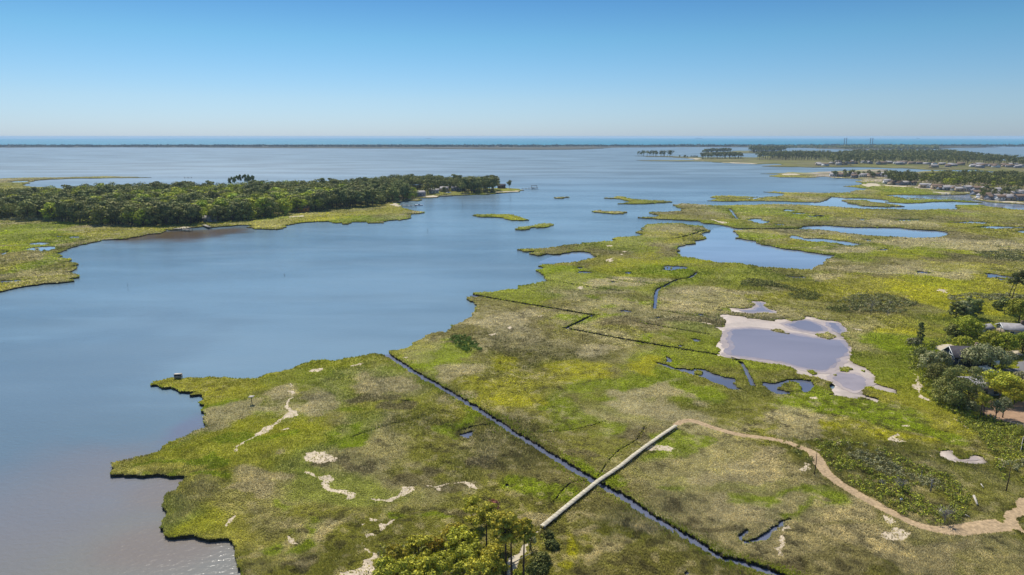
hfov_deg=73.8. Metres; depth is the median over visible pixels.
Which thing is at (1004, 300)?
pine tree
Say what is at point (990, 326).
shed
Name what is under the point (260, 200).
broadleaf tree
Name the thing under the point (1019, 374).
broadleaf tree
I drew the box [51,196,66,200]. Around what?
pine tree
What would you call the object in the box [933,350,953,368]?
broadleaf tree
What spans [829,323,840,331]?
pool water
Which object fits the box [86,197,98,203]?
broadleaf tree
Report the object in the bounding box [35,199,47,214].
pine tree
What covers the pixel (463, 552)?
tree
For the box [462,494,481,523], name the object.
tree
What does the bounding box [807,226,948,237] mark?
lagoon water
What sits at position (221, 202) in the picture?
broadleaf tree
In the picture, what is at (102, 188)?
pine tree
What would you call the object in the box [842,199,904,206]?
marsh island
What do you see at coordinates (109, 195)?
pine tree
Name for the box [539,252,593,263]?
lagoon water
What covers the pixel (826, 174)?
marsh ground
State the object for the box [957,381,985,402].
broadleaf tree
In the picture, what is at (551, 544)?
bush
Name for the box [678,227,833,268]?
lagoon water
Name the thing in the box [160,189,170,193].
broadleaf tree
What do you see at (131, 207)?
broadleaf tree
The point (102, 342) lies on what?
bay water
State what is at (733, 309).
mud flat
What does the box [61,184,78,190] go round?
pine tree
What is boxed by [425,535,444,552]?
broadleaf tree
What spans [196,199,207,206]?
broadleaf tree
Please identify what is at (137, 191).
broadleaf tree
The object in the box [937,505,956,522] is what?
dead tree
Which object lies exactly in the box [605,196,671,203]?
marsh island
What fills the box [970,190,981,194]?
house
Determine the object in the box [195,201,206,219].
broadleaf tree
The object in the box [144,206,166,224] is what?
broadleaf tree
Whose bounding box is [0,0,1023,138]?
sky
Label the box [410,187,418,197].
broadleaf tree
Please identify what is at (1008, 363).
broadleaf tree
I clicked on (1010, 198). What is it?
house
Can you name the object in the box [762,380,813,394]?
pool water
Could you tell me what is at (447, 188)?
house
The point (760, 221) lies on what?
pool water
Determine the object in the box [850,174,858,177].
house
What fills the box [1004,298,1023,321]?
broadleaf tree
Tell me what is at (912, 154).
woodland
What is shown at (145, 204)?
broadleaf tree
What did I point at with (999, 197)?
house
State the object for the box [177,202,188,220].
broadleaf tree
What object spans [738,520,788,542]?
pool water
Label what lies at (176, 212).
broadleaf tree
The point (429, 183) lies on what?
broadleaf tree
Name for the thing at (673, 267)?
pool water
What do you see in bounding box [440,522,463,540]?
pine tree
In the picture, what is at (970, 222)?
pool water
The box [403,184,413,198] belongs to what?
pine tree
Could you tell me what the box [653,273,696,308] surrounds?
ditch water
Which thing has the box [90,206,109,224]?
broadleaf tree
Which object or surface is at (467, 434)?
pool water
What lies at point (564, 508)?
boardwalk
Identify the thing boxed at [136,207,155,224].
broadleaf tree
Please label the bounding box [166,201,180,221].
pine tree
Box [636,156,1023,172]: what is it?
marsh ground
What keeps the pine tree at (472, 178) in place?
on the marsh ground at (274, 221)
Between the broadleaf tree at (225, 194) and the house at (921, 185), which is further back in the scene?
the house at (921, 185)
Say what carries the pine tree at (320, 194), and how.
on the marsh ground at (274, 221)
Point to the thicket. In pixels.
(991, 421)
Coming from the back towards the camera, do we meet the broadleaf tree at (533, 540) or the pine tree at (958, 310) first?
the pine tree at (958, 310)
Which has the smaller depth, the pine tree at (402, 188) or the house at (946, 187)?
the pine tree at (402, 188)
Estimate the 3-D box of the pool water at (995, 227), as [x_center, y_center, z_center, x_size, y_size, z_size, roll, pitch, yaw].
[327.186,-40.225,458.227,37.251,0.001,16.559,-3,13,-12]
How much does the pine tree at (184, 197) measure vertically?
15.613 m
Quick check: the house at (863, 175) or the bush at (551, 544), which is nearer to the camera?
the bush at (551, 544)
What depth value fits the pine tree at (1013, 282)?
256.13 m
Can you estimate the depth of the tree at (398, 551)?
91.90 m
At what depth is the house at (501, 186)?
799.57 m
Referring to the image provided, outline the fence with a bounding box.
[986,413,1023,428]
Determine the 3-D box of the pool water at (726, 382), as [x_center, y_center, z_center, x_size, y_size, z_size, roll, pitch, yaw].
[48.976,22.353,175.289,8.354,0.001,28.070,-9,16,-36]
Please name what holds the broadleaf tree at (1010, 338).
on the marsh ground at (1014, 414)
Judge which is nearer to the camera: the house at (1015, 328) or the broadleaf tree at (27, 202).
the house at (1015, 328)
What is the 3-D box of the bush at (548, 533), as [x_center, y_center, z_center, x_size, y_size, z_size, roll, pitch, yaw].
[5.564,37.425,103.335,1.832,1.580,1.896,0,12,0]
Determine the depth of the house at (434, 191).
728.70 m
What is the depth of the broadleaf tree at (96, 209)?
464.94 m
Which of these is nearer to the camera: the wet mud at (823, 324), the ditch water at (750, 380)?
the ditch water at (750, 380)
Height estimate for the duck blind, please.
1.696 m
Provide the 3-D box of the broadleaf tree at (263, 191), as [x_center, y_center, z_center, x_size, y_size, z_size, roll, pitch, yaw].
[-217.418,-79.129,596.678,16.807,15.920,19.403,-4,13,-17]
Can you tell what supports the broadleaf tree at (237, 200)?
on the marsh ground at (274, 221)
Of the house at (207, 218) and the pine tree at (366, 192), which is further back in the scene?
the pine tree at (366, 192)
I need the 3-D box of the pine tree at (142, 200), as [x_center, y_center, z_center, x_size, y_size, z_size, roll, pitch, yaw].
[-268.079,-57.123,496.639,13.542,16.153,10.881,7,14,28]
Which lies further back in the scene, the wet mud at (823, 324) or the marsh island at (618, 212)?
the marsh island at (618, 212)
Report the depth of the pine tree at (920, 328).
199.33 m
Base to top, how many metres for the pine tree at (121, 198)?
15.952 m
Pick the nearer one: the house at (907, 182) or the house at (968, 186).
the house at (968, 186)
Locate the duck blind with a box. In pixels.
[173,373,182,378]
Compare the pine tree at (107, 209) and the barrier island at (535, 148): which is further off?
the barrier island at (535, 148)
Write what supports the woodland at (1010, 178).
on the marsh ground at (826, 174)
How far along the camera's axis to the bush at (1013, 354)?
186.11 m
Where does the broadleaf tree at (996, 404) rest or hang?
on the marsh ground at (1014, 414)
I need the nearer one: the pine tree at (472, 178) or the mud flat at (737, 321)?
the mud flat at (737, 321)
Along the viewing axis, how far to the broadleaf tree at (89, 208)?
473.76 m
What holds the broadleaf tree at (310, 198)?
on the marsh ground at (274, 221)
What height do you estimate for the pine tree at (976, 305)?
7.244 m
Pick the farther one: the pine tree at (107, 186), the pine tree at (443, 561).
the pine tree at (107, 186)
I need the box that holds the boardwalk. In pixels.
[540,424,677,528]
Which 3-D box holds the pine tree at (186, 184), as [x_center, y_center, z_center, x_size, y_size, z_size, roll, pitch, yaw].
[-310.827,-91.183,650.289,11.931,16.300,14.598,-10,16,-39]
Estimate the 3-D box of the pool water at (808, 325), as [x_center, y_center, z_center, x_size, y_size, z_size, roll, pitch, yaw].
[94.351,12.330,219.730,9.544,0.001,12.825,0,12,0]
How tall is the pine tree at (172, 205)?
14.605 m
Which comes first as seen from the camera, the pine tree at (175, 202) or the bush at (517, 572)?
the bush at (517, 572)
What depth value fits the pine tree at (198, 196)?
538.81 m
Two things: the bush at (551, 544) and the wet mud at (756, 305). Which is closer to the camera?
the bush at (551, 544)
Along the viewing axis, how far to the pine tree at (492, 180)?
742.91 m
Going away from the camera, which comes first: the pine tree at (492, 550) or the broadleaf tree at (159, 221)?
the pine tree at (492, 550)
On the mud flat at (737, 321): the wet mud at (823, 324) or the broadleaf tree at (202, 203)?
the wet mud at (823, 324)
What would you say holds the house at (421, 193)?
on the marsh ground at (274, 221)
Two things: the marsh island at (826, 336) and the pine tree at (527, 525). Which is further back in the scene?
the marsh island at (826, 336)
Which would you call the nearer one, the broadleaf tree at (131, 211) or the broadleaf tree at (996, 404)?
the broadleaf tree at (996, 404)
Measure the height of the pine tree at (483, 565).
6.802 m
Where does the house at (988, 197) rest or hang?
on the marsh ground at (826, 174)
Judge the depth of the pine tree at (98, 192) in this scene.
570.91 m
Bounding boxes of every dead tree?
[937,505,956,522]
[1005,467,1011,490]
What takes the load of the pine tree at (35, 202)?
on the marsh ground at (274, 221)
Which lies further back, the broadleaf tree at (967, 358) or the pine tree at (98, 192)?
the pine tree at (98, 192)
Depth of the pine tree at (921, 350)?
177.42 m
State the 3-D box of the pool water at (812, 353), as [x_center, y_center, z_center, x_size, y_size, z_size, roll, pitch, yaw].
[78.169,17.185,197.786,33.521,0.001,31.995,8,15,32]
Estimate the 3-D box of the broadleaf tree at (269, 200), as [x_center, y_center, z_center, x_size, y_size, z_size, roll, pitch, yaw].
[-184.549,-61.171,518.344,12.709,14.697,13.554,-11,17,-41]
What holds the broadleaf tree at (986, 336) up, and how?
on the marsh ground at (1014, 414)
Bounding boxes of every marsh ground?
[0,176,523,292]
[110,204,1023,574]
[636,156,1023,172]
[708,169,1023,204]
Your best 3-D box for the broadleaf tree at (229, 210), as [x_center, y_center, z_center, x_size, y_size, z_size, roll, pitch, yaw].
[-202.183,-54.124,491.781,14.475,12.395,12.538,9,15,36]
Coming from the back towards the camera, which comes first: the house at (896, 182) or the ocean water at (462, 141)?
the ocean water at (462, 141)
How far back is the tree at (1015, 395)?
153.69 m
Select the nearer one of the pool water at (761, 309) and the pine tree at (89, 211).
the pool water at (761, 309)
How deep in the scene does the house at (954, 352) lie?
179.32 m
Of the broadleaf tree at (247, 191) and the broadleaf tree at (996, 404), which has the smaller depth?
the broadleaf tree at (996, 404)
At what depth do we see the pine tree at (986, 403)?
146.34 m
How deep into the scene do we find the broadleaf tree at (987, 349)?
174.85 m
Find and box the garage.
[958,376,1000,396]
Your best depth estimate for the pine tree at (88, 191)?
570.15 m
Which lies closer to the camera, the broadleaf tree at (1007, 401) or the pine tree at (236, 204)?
the broadleaf tree at (1007, 401)
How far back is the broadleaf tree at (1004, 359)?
175.34 m
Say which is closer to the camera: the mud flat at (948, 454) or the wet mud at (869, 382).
the mud flat at (948, 454)
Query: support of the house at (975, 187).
on the marsh ground at (826, 174)
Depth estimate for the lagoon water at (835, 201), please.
626.12 m
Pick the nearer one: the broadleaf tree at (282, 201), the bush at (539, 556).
the bush at (539, 556)
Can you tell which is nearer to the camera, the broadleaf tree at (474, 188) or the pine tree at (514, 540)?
the pine tree at (514, 540)
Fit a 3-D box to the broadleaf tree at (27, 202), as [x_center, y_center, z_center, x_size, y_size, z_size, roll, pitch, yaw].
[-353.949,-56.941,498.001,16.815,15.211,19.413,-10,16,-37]
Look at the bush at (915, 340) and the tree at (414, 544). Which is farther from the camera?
the bush at (915, 340)
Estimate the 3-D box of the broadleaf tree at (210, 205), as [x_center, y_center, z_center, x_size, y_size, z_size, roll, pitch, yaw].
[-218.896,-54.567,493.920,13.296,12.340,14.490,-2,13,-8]
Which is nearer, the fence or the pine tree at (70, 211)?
the fence
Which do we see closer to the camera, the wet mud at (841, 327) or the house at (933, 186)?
the wet mud at (841, 327)
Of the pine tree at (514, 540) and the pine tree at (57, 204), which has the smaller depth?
the pine tree at (514, 540)
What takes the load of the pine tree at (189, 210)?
on the marsh ground at (274, 221)
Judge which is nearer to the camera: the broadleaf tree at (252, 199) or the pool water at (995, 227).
the pool water at (995, 227)
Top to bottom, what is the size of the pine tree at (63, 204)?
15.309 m
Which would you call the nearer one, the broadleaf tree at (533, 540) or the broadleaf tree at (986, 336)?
the broadleaf tree at (533, 540)
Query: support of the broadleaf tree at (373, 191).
on the marsh ground at (274, 221)
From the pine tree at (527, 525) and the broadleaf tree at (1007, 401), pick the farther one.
the broadleaf tree at (1007, 401)
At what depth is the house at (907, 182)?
853.07 m
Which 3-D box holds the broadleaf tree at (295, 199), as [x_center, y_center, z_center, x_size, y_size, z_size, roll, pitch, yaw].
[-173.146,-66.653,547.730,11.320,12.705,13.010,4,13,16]
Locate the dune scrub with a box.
[0,143,1023,148]
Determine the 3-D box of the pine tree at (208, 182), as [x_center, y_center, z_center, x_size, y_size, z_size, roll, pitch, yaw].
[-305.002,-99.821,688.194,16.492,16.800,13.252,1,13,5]
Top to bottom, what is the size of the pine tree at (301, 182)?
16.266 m
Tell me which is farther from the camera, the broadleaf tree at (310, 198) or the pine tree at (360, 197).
the pine tree at (360, 197)
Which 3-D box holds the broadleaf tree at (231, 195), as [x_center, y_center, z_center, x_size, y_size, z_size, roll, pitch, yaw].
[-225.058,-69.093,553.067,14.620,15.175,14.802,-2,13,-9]
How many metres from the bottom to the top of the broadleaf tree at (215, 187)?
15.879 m
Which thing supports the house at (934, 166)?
on the marsh ground at (797, 162)
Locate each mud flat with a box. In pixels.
[716,315,895,401]
[730,301,761,313]
[940,450,985,463]
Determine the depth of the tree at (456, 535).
96.96 m
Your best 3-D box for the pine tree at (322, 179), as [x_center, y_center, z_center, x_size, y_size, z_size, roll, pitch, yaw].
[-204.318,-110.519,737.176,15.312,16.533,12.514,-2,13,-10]
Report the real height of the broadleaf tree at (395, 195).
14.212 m
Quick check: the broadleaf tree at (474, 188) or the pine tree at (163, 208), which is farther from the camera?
the broadleaf tree at (474, 188)
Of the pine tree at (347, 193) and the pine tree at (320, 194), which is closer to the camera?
the pine tree at (320, 194)
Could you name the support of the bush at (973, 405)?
on the marsh ground at (1014, 414)
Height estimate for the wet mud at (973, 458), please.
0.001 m
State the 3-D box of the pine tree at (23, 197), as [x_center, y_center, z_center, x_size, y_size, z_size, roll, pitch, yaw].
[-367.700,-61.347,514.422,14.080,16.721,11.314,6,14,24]
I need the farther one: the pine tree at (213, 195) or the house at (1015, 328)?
the pine tree at (213, 195)
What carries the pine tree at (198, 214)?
on the marsh ground at (274, 221)
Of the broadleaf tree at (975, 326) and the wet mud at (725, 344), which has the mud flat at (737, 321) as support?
the wet mud at (725, 344)
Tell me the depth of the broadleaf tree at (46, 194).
566.07 m
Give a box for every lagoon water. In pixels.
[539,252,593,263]
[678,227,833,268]
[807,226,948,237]
[809,194,1023,209]
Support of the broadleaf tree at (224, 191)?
on the marsh ground at (274, 221)
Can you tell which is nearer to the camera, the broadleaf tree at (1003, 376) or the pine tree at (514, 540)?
the pine tree at (514, 540)
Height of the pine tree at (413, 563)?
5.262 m
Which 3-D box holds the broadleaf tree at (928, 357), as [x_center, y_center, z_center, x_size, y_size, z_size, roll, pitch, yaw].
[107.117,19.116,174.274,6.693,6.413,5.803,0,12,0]
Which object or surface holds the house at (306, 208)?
on the marsh ground at (274, 221)
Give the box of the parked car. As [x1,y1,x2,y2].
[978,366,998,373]
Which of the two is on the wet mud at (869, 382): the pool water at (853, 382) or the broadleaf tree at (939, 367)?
the pool water at (853, 382)
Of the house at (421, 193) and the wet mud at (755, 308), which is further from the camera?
the house at (421, 193)
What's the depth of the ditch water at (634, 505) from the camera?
122.89 m
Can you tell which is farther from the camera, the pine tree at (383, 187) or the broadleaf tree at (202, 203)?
the pine tree at (383, 187)
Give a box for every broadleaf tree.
[0,199,10,217]
[14,199,41,217]
[39,202,58,219]
[42,199,57,214]
[43,192,53,197]
[69,202,89,221]
[72,196,86,200]
[83,204,104,222]
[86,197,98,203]
[89,205,109,224]
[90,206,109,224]
[103,201,118,219]
[120,203,138,224]
[122,202,139,223]
[128,193,136,199]
[130,190,140,193]
[134,208,152,225]
[135,202,153,220]
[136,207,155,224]
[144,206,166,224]
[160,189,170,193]
[168,206,187,224]
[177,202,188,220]
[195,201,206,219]
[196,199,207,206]
[201,203,218,216]
[209,204,224,220]
[210,186,221,190]
[213,199,230,217]
[218,189,230,193]
[221,192,231,197]
[224,204,241,220]
[227,193,237,199]
[228,199,241,216]
[237,194,250,197]
[237,201,253,219]
[241,202,257,218]
[243,188,251,193]
[248,197,257,215]
[249,193,261,196]
[253,197,273,216]
[257,188,268,193]
[261,198,277,215]
[266,197,279,213]
[275,198,291,214]
[284,191,303,198]
[288,194,303,210]
[289,197,303,211]
[302,196,315,208]
[308,193,322,210]
[364,188,381,205]
[385,187,399,201]
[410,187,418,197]
[421,179,435,193]
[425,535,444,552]
[466,178,481,192]
[489,498,499,509]
[527,536,536,549]
[917,350,944,370]
[924,362,948,382]
[930,376,964,407]
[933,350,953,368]
[942,322,966,334]
[945,315,986,337]
[951,335,975,345]
[955,300,975,316]
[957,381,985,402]
[960,348,982,365]
[965,342,1000,365]
[978,330,1008,346]
[980,369,1021,399]
[981,346,1010,368]
[987,399,1006,416]
[991,300,1003,309]
[991,331,1020,350]
[999,397,1013,417]
[1000,354,1013,367]
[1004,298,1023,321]
[1011,371,1023,379]
[1012,332,1023,352]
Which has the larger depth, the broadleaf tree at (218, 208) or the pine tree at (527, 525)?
the broadleaf tree at (218, 208)
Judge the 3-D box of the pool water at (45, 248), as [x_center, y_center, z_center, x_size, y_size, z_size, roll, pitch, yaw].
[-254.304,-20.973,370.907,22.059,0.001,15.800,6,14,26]
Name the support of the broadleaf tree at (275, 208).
on the marsh ground at (274, 221)
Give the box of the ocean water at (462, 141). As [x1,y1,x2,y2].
[0,138,1023,144]
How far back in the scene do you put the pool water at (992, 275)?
298.08 m
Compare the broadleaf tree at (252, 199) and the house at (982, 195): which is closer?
the broadleaf tree at (252, 199)
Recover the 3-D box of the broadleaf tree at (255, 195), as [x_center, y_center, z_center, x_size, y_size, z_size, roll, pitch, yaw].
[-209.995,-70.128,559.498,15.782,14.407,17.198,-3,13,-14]
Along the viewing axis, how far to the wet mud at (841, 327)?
217.82 m
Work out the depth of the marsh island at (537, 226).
461.65 m
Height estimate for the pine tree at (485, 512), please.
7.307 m
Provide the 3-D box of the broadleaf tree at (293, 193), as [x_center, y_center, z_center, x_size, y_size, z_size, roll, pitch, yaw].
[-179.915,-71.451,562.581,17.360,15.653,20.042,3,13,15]
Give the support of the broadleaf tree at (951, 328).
on the marsh ground at (1014, 414)
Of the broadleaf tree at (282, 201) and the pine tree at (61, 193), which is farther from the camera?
the pine tree at (61, 193)
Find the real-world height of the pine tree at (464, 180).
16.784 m
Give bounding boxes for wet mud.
[719,326,851,373]
[737,301,776,313]
[740,302,772,312]
[779,319,833,333]
[819,321,847,331]
[825,322,844,333]
[826,371,875,392]
[950,450,979,460]
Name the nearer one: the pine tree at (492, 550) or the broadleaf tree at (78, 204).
the pine tree at (492, 550)
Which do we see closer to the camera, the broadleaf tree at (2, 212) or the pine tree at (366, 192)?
the broadleaf tree at (2, 212)
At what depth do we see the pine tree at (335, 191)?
578.98 m
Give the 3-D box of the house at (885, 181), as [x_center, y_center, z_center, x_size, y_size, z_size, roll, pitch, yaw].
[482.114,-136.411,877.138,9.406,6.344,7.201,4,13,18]
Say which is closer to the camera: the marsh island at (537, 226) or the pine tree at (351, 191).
the marsh island at (537, 226)
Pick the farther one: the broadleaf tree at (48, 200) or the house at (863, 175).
the house at (863, 175)
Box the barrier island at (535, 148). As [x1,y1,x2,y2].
[0,144,996,149]
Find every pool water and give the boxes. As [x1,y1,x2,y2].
[25,247,54,250]
[460,431,473,437]
[657,363,737,389]
[663,266,687,270]
[730,329,848,369]
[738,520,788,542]
[751,219,768,223]
[751,302,770,311]
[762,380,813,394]
[789,321,822,330]
[790,236,860,245]
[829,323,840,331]
[833,372,865,390]
[955,221,983,223]
[981,226,1022,228]
[986,274,1011,279]
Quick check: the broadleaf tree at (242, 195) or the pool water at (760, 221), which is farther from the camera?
the broadleaf tree at (242, 195)
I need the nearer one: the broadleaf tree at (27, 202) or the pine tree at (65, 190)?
the broadleaf tree at (27, 202)
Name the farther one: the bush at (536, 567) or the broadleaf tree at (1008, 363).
the broadleaf tree at (1008, 363)
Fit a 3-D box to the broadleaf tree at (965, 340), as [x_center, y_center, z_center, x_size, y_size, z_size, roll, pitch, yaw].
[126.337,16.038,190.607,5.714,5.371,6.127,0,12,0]
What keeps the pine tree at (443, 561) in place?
on the marsh ground at (1014, 414)
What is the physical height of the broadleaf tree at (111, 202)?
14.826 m
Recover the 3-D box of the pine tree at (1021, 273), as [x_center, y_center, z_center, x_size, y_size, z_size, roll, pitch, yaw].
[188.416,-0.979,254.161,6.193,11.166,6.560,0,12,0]
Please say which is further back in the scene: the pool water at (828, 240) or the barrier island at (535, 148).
the barrier island at (535, 148)
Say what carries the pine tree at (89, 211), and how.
on the marsh ground at (274, 221)
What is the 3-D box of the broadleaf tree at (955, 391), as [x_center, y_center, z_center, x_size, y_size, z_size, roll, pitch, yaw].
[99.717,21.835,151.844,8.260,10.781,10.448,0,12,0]
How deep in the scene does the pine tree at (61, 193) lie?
549.87 m
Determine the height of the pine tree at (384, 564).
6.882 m
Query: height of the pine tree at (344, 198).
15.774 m
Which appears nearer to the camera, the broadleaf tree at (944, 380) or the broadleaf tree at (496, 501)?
the broadleaf tree at (496, 501)
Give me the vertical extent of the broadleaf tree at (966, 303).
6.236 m
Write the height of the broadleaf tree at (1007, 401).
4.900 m
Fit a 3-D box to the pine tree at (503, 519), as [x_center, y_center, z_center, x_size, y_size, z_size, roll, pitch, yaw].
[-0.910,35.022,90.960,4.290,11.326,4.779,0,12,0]
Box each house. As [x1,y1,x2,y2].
[202,215,217,221]
[295,205,309,211]
[413,190,425,196]
[429,189,438,193]
[439,186,448,191]
[451,186,461,190]
[497,184,505,187]
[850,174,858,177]
[858,173,867,176]
[883,179,891,183]
[894,180,903,184]
[903,181,911,184]
[918,183,931,187]
[929,164,938,167]
[930,184,943,188]
[941,342,990,367]
[942,185,954,189]
[954,187,968,191]
[962,185,971,191]
[970,186,982,190]
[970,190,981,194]
[980,192,991,198]
[984,194,992,199]
[991,164,1000,167]
[993,194,1006,200]
[995,320,1023,334]
[1005,195,1013,200]
[1014,194,1023,200]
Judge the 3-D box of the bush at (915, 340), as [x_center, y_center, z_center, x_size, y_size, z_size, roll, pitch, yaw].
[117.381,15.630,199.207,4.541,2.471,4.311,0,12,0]
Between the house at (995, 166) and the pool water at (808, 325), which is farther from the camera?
the house at (995, 166)
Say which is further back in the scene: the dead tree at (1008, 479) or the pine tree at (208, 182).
the pine tree at (208, 182)
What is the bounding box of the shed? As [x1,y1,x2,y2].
[979,323,995,333]
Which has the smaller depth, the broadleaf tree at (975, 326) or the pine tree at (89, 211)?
the broadleaf tree at (975, 326)
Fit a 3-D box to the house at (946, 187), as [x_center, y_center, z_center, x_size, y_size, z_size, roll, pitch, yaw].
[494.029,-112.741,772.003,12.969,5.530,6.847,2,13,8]
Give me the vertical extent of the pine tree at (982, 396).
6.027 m
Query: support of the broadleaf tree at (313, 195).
on the marsh ground at (274, 221)
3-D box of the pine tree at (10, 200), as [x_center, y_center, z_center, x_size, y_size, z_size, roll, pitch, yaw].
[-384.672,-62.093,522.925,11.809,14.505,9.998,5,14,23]
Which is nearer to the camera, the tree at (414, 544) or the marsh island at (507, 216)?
the tree at (414, 544)
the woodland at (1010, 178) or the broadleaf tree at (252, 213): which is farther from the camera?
the woodland at (1010, 178)
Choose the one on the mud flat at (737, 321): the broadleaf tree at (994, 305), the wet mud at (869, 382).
the wet mud at (869, 382)
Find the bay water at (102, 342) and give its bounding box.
[0,146,1023,574]
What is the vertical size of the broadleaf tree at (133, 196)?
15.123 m
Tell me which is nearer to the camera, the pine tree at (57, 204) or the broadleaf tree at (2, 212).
the pine tree at (57, 204)
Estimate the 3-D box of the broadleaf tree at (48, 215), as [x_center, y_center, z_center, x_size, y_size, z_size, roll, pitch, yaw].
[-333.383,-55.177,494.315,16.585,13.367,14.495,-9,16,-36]
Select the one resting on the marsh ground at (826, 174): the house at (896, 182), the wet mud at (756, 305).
the house at (896, 182)
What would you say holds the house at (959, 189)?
on the marsh ground at (826, 174)
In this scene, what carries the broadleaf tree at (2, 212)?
on the marsh ground at (274, 221)
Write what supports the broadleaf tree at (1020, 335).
on the marsh ground at (1014, 414)
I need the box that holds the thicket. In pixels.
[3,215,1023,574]
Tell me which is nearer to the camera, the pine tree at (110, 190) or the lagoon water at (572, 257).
the lagoon water at (572, 257)
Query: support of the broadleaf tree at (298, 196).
on the marsh ground at (274, 221)
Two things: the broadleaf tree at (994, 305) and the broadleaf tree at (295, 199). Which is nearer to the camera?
the broadleaf tree at (994, 305)
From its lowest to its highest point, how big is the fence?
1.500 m
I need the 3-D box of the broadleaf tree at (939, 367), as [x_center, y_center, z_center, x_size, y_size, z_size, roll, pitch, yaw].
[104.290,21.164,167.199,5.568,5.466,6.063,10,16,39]
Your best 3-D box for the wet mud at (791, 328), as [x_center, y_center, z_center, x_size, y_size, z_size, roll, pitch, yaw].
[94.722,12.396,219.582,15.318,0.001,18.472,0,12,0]
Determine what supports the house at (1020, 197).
on the marsh ground at (826, 174)
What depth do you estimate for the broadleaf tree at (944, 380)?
154.80 m
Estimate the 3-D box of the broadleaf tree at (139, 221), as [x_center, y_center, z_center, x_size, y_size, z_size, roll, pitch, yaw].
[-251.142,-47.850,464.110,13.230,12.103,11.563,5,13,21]
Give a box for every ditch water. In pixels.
[385,354,778,574]
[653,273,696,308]
[740,363,754,385]
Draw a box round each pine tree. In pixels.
[6,197,16,213]
[15,195,31,213]
[30,200,41,214]
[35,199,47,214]
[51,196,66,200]
[51,200,66,221]
[56,201,69,221]
[57,191,68,196]
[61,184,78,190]
[61,189,73,197]
[64,203,82,222]
[81,189,92,194]
[86,205,96,223]
[93,190,102,194]
[95,186,107,193]
[98,184,111,189]
[102,193,115,198]
[103,207,114,223]
[105,186,114,192]
[106,204,120,224]
[116,194,126,201]
[139,198,150,202]
[154,201,175,224]
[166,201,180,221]
[166,203,176,222]
[177,195,189,201]
[179,183,191,187]
[180,204,197,223]
[190,204,202,222]
[191,193,203,199]
[204,180,214,185]
[208,191,220,198]
[230,202,239,214]
[294,180,307,185]
[316,190,331,209]
[317,178,327,182]
[329,188,341,207]
[336,190,349,207]
[341,192,352,206]
[347,190,358,205]
[351,191,365,206]
[362,189,373,205]
[372,555,411,574]
[379,185,388,200]
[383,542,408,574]
[397,184,406,199]
[399,554,435,574]
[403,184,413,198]
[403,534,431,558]
[416,550,463,574]
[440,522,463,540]
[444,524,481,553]
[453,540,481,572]
[458,178,470,189]
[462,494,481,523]
[462,555,496,574]
[463,501,498,547]
[466,177,475,191]
[476,543,509,574]
[487,177,499,191]
[489,510,520,574]
[500,518,523,574]
[516,517,535,574]
[913,347,927,366]
[916,322,924,340]
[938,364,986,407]
[947,301,967,316]
[964,297,984,317]
[974,391,990,417]
[976,393,994,417]
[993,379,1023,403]
[997,297,1010,312]
[1006,271,1022,296]
[1008,270,1023,297]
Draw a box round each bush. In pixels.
[513,569,521,574]
[525,561,547,574]
[529,551,551,568]
[543,529,553,538]
[544,538,560,550]
[906,337,921,344]
[965,400,980,411]
[1006,351,1019,358]
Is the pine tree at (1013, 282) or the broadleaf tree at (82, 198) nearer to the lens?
the pine tree at (1013, 282)
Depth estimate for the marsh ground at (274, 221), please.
477.71 m
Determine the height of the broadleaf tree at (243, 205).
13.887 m
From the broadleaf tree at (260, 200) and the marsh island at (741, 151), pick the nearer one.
the broadleaf tree at (260, 200)
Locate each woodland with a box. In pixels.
[0,174,498,222]
[637,145,1023,165]
[831,169,1023,194]
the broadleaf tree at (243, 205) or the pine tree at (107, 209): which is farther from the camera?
the broadleaf tree at (243, 205)
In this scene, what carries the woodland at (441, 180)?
on the marsh ground at (274, 221)
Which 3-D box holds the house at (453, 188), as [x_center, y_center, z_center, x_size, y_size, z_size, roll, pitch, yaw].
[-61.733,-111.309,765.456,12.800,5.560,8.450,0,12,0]
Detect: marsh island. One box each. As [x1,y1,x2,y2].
[473,214,528,220]
[515,223,553,230]
[592,210,626,213]
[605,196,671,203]
[702,151,775,153]
[815,332,835,339]
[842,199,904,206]
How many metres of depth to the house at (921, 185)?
806.67 m
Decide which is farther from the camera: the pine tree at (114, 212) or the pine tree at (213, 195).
the pine tree at (213, 195)
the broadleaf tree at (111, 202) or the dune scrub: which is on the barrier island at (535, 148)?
the dune scrub

